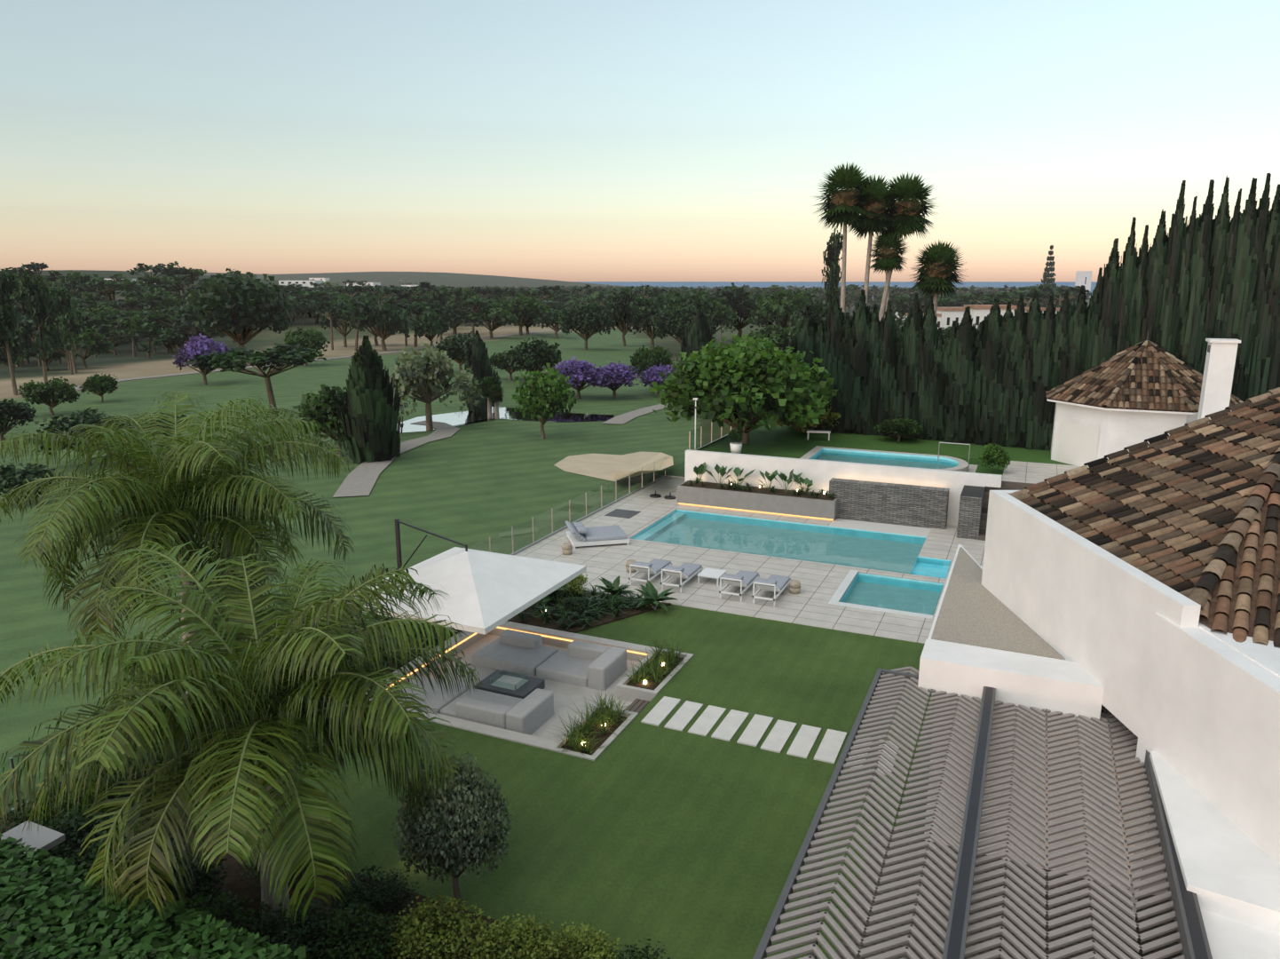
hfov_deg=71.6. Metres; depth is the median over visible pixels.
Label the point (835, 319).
cypress tree
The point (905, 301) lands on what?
round tree
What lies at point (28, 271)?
round tree
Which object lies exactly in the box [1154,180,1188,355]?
cypress tree
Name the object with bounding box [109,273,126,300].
tall tree
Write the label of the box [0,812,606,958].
bed soil
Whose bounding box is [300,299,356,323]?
round tree
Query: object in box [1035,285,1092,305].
pine tree
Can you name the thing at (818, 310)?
round tree
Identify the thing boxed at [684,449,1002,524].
white retaining wall
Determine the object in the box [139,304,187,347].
round tree
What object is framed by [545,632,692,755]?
lounge planter grasses
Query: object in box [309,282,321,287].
round tree
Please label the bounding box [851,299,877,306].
round tree
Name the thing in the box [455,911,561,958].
shrub
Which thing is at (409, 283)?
round tree
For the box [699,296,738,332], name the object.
round tree
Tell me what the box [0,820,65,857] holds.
cap
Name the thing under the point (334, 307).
pine tree
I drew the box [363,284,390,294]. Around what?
pine tree
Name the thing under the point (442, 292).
round tree
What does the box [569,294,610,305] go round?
pine tree
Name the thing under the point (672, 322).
round tree
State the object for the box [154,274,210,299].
pine tree
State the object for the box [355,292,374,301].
round tree
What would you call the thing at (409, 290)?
pine tree
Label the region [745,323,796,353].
round tree
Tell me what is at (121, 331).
pine tree
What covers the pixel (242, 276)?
tall tree
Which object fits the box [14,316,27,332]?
round tree
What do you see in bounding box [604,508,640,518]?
terrace mat
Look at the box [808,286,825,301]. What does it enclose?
round tree
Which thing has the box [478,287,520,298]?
pine tree
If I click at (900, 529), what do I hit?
pebble strip
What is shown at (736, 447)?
white pot
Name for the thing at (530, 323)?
round tree
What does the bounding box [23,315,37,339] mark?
pine tree
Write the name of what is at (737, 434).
potted topiary
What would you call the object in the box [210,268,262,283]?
round tree
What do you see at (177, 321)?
round tree
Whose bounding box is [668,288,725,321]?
round tree
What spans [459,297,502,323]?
pine tree
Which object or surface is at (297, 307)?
round tree
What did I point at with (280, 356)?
pine tree
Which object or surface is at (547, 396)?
round tree
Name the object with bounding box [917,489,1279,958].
villa walls
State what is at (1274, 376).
cypress tree
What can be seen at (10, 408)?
round tree
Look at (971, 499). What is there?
stone pier
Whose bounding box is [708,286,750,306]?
round tree
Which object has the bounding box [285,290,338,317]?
round tree
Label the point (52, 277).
tall tree
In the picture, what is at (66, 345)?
pine tree
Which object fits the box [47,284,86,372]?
tall tree
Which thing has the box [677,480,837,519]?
raised planter
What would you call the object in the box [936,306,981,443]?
cypress tree
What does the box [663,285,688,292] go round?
pine tree
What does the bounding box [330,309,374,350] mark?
pine tree
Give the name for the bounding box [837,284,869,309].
pine tree
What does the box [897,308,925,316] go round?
round tree
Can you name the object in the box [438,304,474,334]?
round tree
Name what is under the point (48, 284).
tall tree
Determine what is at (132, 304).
pine tree
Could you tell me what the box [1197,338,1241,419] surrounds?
chimney
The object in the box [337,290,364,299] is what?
round tree
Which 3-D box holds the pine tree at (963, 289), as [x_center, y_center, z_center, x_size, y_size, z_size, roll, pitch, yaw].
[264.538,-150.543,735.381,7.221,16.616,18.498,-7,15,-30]
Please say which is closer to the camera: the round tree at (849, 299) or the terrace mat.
the terrace mat
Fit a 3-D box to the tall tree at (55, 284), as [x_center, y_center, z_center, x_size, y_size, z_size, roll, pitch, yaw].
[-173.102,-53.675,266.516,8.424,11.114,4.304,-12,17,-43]
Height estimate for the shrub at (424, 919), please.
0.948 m
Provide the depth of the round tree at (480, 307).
291.02 m
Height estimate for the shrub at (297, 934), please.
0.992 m
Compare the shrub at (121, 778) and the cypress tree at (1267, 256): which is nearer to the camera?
the shrub at (121, 778)
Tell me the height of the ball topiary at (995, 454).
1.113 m
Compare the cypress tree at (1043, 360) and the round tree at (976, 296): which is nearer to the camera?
the cypress tree at (1043, 360)
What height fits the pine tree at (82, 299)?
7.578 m
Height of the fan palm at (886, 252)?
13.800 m
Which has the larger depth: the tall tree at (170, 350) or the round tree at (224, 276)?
the round tree at (224, 276)
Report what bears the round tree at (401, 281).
on the terrain at (476, 485)
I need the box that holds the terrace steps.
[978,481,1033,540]
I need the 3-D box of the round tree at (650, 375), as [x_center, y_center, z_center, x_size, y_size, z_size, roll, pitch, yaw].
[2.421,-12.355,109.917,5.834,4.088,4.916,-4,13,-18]
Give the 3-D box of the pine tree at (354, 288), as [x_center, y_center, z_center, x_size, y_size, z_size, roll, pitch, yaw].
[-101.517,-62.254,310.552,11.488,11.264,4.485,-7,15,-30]
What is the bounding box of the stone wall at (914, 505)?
[828,477,949,529]
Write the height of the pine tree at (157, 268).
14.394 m
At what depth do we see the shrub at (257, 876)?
14.79 m
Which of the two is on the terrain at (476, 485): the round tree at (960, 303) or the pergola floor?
the round tree at (960, 303)
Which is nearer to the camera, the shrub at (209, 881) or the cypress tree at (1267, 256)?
the shrub at (209, 881)
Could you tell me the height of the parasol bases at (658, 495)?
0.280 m
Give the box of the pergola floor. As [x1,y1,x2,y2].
[836,824,1134,958]
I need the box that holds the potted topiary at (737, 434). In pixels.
[727,426,743,442]
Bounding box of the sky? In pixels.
[0,0,1279,281]
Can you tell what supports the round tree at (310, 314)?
on the terrain at (476, 485)
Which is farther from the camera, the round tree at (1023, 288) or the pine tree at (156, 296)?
the round tree at (1023, 288)
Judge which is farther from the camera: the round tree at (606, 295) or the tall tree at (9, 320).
the round tree at (606, 295)
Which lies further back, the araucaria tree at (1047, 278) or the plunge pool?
the araucaria tree at (1047, 278)
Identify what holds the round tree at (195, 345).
on the terrain at (476, 485)
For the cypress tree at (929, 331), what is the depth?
44.98 m
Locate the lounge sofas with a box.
[392,629,626,734]
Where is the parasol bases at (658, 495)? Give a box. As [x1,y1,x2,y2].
[649,490,675,499]
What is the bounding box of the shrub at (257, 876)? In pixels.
[238,829,319,888]
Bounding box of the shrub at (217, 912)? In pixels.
[165,887,268,935]
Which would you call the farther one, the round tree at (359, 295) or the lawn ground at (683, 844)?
the round tree at (359, 295)
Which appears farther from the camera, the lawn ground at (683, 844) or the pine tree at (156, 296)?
the pine tree at (156, 296)
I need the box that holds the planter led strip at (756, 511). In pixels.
[678,502,833,520]
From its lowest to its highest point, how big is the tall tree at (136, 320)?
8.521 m
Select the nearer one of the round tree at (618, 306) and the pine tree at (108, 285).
the round tree at (618, 306)
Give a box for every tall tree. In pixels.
[0,268,25,395]
[14,269,63,381]
[42,280,69,294]
[43,269,62,282]
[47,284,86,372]
[51,281,77,297]
[58,331,79,370]
[76,313,104,331]
[79,292,100,308]
[79,311,92,332]
[86,323,111,356]
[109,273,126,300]
[117,314,148,356]
[131,322,164,357]
[146,328,159,353]
[160,328,187,352]
[168,280,189,299]
[230,274,248,280]
[231,273,240,283]
[490,368,502,402]
[821,226,843,308]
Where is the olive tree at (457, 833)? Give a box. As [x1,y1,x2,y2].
[389,750,512,906]
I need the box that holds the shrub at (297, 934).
[231,895,343,958]
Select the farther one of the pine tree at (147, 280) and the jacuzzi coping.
the pine tree at (147, 280)
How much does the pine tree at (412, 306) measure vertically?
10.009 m
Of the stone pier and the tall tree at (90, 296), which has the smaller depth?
the stone pier
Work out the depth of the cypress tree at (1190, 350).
38.68 m
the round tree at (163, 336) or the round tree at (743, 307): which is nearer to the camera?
the round tree at (163, 336)
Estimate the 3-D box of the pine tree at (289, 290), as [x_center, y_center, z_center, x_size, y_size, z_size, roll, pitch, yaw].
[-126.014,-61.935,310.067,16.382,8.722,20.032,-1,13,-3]
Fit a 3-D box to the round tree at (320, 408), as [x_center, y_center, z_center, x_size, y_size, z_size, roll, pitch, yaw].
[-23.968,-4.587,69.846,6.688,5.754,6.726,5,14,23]
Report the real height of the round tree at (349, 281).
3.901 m
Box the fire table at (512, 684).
[474,669,545,698]
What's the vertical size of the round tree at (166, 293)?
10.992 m
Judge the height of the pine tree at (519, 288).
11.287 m
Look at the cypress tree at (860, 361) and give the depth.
46.52 m
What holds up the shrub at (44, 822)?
on the bed soil
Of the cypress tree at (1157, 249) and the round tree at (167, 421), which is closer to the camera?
the cypress tree at (1157, 249)
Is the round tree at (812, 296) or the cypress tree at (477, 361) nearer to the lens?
the cypress tree at (477, 361)
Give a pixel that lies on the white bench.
(820, 431)
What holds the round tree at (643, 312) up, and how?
on the terrain at (476, 485)
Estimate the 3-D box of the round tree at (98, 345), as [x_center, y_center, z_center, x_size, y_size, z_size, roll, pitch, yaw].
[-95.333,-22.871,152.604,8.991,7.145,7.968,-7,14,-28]
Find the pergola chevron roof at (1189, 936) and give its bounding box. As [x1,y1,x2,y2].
[752,665,1212,958]
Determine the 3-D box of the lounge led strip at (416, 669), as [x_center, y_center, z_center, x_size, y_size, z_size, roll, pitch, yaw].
[-3.225,5.115,23.197,5.200,0.035,5.200,6,14,23]
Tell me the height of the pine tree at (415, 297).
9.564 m
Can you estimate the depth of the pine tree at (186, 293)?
256.43 m
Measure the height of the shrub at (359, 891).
0.635 m
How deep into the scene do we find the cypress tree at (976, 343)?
43.96 m
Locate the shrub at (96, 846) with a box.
[64,817,185,904]
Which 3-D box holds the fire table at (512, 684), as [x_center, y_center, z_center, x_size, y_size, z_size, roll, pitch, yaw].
[-3.354,5.327,22.883,1.450,0.520,1.050,6,14,23]
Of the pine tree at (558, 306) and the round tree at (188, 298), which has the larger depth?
the pine tree at (558, 306)
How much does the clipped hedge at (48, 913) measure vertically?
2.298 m
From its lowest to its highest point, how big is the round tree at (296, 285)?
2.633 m
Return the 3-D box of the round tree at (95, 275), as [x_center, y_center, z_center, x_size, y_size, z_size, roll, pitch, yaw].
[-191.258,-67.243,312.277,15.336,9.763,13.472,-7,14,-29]
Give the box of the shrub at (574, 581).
[559,571,588,595]
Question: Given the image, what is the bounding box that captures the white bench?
[806,429,830,440]
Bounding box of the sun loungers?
[628,558,791,606]
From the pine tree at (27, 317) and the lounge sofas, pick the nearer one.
the lounge sofas
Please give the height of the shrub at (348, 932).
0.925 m
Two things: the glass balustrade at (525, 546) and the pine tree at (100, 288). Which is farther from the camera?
the pine tree at (100, 288)
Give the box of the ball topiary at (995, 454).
[976,442,1011,469]
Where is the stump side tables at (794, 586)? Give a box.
[561,542,800,593]
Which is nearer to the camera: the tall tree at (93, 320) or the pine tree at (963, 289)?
the tall tree at (93, 320)
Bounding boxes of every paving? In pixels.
[513,476,985,643]
[1001,460,1089,483]
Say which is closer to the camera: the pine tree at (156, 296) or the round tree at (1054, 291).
the pine tree at (156, 296)
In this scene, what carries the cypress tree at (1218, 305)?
on the lawn ground at (786, 441)
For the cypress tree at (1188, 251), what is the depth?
38.90 m
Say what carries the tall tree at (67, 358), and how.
on the terrain at (476, 485)
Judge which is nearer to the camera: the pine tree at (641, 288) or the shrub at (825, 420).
the shrub at (825, 420)
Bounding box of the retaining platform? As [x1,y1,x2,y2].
[421,454,977,741]
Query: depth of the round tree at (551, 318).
242.43 m
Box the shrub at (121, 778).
[78,742,179,810]
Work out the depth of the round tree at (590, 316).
191.38 m
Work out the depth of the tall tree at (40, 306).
118.71 m
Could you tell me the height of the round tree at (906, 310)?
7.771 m
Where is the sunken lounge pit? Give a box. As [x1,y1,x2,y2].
[363,620,693,760]
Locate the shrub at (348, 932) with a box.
[294,900,402,958]
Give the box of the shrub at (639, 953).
[602,937,670,958]
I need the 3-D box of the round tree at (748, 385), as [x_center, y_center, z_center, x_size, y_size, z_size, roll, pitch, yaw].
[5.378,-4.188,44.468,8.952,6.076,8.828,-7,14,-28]
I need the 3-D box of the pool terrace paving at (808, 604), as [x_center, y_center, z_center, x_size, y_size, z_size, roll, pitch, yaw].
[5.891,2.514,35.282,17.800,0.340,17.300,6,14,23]
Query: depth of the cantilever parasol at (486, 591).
21.74 m
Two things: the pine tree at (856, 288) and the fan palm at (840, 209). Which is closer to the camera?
the fan palm at (840, 209)
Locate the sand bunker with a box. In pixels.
[553,451,673,481]
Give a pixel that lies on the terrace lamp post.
(695, 399)
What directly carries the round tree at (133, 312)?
on the terrain at (476, 485)
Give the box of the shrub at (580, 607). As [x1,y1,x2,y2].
[559,594,595,616]
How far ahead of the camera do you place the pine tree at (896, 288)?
667.13 m
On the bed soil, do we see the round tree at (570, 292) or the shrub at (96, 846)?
the shrub at (96, 846)
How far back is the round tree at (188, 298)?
254.03 m
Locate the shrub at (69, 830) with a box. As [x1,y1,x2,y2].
[40,805,123,884]
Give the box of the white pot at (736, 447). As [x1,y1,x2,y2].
[729,442,742,453]
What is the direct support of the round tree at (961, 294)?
on the terrain at (476, 485)
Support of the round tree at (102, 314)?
on the terrain at (476, 485)
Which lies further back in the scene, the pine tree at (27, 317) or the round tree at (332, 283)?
the round tree at (332, 283)
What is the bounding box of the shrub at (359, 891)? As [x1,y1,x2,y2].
[328,864,419,924]
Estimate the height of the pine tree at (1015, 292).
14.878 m
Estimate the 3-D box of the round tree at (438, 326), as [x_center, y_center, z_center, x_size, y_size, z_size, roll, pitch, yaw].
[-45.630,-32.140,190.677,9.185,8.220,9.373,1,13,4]
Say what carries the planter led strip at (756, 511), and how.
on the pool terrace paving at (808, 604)
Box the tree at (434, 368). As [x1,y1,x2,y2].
[388,341,483,429]
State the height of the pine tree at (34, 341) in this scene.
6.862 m
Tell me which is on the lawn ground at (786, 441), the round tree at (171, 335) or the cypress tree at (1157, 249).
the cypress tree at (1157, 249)
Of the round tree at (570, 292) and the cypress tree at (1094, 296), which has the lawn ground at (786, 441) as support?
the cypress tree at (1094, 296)
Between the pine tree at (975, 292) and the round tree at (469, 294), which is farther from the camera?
the pine tree at (975, 292)
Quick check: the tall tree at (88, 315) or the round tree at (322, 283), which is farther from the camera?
the round tree at (322, 283)
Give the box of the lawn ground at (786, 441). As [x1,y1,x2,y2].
[700,423,1072,479]
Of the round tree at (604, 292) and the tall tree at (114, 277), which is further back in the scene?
the round tree at (604, 292)
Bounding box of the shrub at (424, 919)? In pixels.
[378,890,496,958]
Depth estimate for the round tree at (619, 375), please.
105.80 m
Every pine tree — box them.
[0,269,21,278]
[9,299,21,305]
[9,304,22,310]
[12,261,48,282]
[15,328,40,366]
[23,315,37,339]
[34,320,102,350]
[49,275,64,280]
[49,341,87,374]
[70,297,100,303]
[74,300,118,308]
[78,280,125,300]
[89,285,128,300]
[90,321,132,344]
[97,300,142,311]
[98,284,127,299]
[98,329,125,355]
[105,314,142,348]
[116,300,170,310]
[118,284,142,291]
[120,274,178,289]
[124,292,179,310]
[126,262,173,276]
[126,284,173,292]
[147,310,180,350]
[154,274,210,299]
[176,266,208,287]
[181,289,203,298]
[185,341,326,426]
[268,285,312,294]
[277,285,312,293]
[284,289,305,293]
[297,292,329,296]
[304,301,331,323]
[312,291,339,298]
[312,300,347,349]
[330,299,355,324]
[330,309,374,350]
[331,284,364,300]
[331,284,368,291]
[353,300,399,307]
[357,292,411,301]
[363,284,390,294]
[367,284,405,324]
[385,285,425,301]
[393,301,422,346]
[398,303,445,347]
[407,285,430,316]
[410,282,458,293]
[410,293,428,304]
[426,288,464,296]
[450,298,491,337]
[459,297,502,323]
[474,285,497,297]
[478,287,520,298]
[505,285,523,291]
[515,290,572,300]
[516,287,556,322]
[523,284,566,297]
[553,305,578,309]
[559,297,605,304]
[568,284,590,310]
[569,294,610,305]
[582,285,611,292]
[584,287,615,293]
[605,285,666,300]
[623,284,652,296]
[633,286,657,298]
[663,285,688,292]
[744,288,775,294]
[760,284,785,293]
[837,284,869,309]
[847,284,879,294]
[862,287,891,299]
[881,284,916,294]
[939,296,976,307]
[953,287,969,292]
[958,284,983,292]
[964,292,999,304]
[968,288,982,292]
[971,291,1002,296]
[987,286,1007,292]
[988,296,1032,307]
[989,293,1039,305]
[992,290,1045,307]
[1003,284,1017,290]
[1011,286,1031,293]
[1025,284,1038,288]
[1029,302,1056,308]
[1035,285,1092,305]
[1038,292,1071,306]
[1066,287,1079,299]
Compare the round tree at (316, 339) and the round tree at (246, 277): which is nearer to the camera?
the round tree at (316, 339)
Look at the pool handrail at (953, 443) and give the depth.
39.74 m
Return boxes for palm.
[0,390,355,729]
[0,540,482,940]
[478,375,495,417]
[487,384,505,418]
[812,161,874,314]
[847,173,902,305]
[865,230,910,317]
[878,171,940,320]
[909,238,966,316]
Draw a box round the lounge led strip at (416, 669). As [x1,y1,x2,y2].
[386,626,647,689]
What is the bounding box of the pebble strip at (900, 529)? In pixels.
[827,518,930,537]
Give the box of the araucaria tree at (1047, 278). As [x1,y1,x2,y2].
[1039,244,1056,289]
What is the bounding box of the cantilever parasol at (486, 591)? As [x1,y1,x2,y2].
[346,518,586,638]
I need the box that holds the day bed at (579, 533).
[565,520,629,548]
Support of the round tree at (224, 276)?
on the terrain at (476, 485)
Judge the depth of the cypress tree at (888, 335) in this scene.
46.09 m
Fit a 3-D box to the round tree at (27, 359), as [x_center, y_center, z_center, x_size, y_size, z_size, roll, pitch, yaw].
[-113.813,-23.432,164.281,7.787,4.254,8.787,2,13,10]
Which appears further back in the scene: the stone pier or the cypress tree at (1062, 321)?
the cypress tree at (1062, 321)
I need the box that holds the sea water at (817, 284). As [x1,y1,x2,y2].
[573,281,1097,297]
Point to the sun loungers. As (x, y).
(740, 578)
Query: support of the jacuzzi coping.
on the pool terrace paving at (808, 604)
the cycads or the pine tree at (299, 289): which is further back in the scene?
the pine tree at (299, 289)
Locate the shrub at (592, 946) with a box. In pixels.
[525,919,625,958]
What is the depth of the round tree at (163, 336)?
187.57 m
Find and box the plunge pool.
[800,445,968,472]
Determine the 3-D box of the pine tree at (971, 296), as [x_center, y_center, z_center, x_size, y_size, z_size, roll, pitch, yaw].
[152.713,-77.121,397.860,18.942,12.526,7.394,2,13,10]
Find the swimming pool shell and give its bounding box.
[629,509,951,613]
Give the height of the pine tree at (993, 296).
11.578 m
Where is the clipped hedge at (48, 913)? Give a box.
[0,831,319,958]
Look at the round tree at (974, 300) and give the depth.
403.89 m
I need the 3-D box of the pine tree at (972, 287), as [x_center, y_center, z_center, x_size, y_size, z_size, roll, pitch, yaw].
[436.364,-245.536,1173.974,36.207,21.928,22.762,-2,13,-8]
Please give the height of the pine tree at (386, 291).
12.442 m
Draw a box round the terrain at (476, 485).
[0,269,1090,812]
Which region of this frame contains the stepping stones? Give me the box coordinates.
[640,695,899,774]
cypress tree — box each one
[336,335,402,464]
[461,330,494,411]
[673,302,716,371]
[784,304,821,429]
[809,316,823,430]
[817,289,845,430]
[822,312,863,433]
[837,289,873,434]
[853,304,884,434]
[868,300,898,435]
[880,325,913,437]
[892,292,925,438]
[909,294,942,439]
[918,326,944,440]
[932,320,956,440]
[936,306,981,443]
[963,297,1004,445]
[968,322,982,442]
[983,300,1017,446]
[997,294,1030,447]
[1010,289,1043,448]
[1019,294,1059,450]
[1042,290,1071,450]
[1046,284,1090,444]
[1084,237,1121,371]
[1084,267,1102,363]
[1110,216,1138,355]
[1117,224,1149,350]
[1129,209,1170,353]
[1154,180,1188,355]
[1174,179,1216,373]
[1176,196,1197,346]
[1186,174,1231,375]
[1201,177,1260,398]
[1211,188,1242,338]
[1235,173,1273,401]
[1240,184,1279,400]
[1245,208,1279,402]
[1260,300,1279,393]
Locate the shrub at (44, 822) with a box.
[0,769,122,839]
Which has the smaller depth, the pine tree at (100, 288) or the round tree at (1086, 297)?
the pine tree at (100, 288)
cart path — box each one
[49,329,561,394]
[332,420,459,497]
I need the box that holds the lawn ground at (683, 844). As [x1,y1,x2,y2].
[175,604,934,958]
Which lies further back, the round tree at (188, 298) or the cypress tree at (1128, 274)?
the round tree at (188, 298)
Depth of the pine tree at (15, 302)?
216.27 m
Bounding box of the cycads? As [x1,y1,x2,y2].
[329,575,678,663]
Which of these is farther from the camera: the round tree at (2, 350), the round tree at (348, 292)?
the round tree at (348, 292)
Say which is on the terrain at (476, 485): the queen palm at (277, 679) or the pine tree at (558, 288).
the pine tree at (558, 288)
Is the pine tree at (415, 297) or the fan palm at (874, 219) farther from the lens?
the pine tree at (415, 297)
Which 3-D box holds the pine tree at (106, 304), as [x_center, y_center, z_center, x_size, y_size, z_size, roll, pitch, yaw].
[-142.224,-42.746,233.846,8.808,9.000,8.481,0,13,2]
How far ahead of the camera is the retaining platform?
34.22 m
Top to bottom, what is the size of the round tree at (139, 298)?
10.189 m
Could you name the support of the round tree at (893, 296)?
on the terrain at (476, 485)
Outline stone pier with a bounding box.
[956,484,985,539]
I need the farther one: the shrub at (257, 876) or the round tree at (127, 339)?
the round tree at (127, 339)
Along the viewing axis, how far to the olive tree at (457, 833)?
13.76 m
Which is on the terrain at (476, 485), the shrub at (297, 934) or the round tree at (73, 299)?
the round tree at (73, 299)
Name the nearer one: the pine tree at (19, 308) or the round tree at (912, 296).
the pine tree at (19, 308)
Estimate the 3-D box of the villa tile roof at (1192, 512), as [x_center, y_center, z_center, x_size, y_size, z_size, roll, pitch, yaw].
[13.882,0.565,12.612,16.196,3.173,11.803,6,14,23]
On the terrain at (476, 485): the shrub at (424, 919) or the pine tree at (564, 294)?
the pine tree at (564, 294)
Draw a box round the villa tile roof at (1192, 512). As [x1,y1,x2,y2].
[1008,387,1279,647]
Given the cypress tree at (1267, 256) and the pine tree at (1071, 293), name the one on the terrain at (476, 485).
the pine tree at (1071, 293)
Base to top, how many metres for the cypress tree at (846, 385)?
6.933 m
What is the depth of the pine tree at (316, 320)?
279.64 m
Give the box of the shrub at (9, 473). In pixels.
[0,458,55,497]
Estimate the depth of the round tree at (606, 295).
377.21 m
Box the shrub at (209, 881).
[117,845,229,922]
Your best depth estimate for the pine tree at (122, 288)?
287.07 m
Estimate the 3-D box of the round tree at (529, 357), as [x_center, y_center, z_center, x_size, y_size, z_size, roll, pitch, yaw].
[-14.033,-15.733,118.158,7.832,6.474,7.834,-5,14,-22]
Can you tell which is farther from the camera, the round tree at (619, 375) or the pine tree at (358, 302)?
the pine tree at (358, 302)
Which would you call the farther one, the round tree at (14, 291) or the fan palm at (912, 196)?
the round tree at (14, 291)
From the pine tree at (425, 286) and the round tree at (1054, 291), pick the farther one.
the round tree at (1054, 291)
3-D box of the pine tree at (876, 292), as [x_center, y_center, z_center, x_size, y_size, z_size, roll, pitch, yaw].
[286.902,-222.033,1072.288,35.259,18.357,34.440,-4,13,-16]
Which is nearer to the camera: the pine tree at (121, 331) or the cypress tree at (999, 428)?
the cypress tree at (999, 428)
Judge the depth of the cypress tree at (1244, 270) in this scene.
37.85 m
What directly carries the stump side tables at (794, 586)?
on the pool terrace paving at (808, 604)
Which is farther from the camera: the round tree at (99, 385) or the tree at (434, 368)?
the round tree at (99, 385)
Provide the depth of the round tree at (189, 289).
311.44 m
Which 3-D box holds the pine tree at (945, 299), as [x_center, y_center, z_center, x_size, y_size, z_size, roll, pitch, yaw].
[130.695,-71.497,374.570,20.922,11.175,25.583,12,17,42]
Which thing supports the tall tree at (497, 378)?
on the terrain at (476, 485)
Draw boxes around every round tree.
[0,265,39,284]
[0,340,34,366]
[0,341,33,363]
[0,350,27,370]
[0,398,37,443]
[7,272,30,290]
[9,290,20,296]
[10,296,32,319]
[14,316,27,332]
[16,376,80,415]
[20,343,66,371]
[27,315,76,333]
[32,407,134,466]
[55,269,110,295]
[55,304,86,316]
[56,297,96,314]
[57,324,114,367]
[60,277,110,296]
[77,304,124,334]
[78,373,118,402]
[79,323,142,352]
[93,274,116,299]
[110,308,151,329]
[128,289,179,311]
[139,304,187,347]
[140,410,189,438]
[144,286,181,313]
[145,329,188,353]
[159,260,199,293]
[163,328,202,352]
[171,309,231,340]
[173,332,235,384]
[178,271,293,352]
[179,293,195,307]
[185,282,209,297]
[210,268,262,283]
[210,271,260,286]
[219,274,232,286]
[274,326,330,365]
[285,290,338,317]
[286,296,317,324]
[287,283,303,288]
[289,309,311,316]
[292,384,349,457]
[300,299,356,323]
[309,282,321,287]
[317,293,357,347]
[320,281,337,287]
[325,280,339,288]
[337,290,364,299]
[342,279,357,284]
[345,295,414,350]
[347,300,392,345]
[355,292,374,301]
[397,279,410,284]
[404,282,418,284]
[408,292,426,300]
[410,310,449,346]
[423,299,461,340]
[426,285,451,308]
[432,331,474,371]
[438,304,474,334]
[447,287,481,325]
[467,302,518,338]
[470,298,492,324]
[489,349,526,379]
[490,294,551,335]
[497,296,546,304]
[503,336,562,371]
[510,363,576,438]
[513,302,551,333]
[532,308,563,338]
[541,300,581,310]
[545,355,612,398]
[555,289,579,299]
[558,300,615,349]
[588,361,640,397]
[590,287,615,302]
[593,292,614,308]
[601,293,650,319]
[602,288,640,346]
[624,294,681,349]
[629,344,674,392]
[639,363,675,395]
[648,333,838,443]
[652,303,717,344]
[657,289,687,300]
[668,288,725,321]
[681,285,713,295]
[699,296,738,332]
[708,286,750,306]
[711,282,775,337]
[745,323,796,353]
[747,286,774,299]
[747,289,810,329]
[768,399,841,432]
[784,287,822,305]
[786,299,831,333]
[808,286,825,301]
[815,292,822,298]
[838,293,855,310]
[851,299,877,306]
[870,306,903,334]
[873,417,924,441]
[877,290,911,308]
[891,304,911,323]
[894,290,909,295]
[895,289,942,311]
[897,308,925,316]
[908,292,948,308]
[937,292,981,307]
[941,292,970,299]
[941,325,951,339]
[953,297,987,305]
[972,292,985,302]
[979,293,1026,307]
[1015,286,1056,303]
[1038,287,1070,304]
[1040,293,1074,305]
[1053,301,1087,309]
[1069,292,1090,302]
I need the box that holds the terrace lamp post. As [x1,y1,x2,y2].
[693,397,698,450]
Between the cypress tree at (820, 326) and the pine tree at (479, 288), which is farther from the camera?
the pine tree at (479, 288)
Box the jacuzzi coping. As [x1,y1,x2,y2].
[828,569,944,618]
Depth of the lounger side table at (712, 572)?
30.18 m
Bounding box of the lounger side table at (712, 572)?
[697,567,726,585]
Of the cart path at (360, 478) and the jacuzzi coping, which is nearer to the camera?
the jacuzzi coping
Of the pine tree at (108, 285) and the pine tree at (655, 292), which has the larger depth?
the pine tree at (655, 292)
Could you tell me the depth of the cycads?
27.81 m
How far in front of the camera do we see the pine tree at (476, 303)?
232.20 m
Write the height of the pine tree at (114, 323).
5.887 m
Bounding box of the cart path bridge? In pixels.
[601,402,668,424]
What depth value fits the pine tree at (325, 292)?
332.42 m
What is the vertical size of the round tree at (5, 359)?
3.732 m
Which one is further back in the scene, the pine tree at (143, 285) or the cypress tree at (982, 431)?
the pine tree at (143, 285)
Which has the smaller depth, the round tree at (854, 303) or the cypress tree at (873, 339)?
the cypress tree at (873, 339)
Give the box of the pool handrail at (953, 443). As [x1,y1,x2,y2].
[937,442,970,464]
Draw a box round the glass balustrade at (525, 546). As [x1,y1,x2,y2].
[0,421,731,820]
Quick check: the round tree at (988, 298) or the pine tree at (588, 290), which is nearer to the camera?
the round tree at (988, 298)
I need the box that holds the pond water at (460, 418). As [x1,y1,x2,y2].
[396,406,614,432]
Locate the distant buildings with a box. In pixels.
[103,270,1096,331]
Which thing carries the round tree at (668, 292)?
on the terrain at (476, 485)
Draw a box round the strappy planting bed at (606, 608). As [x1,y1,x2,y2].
[27,583,671,844]

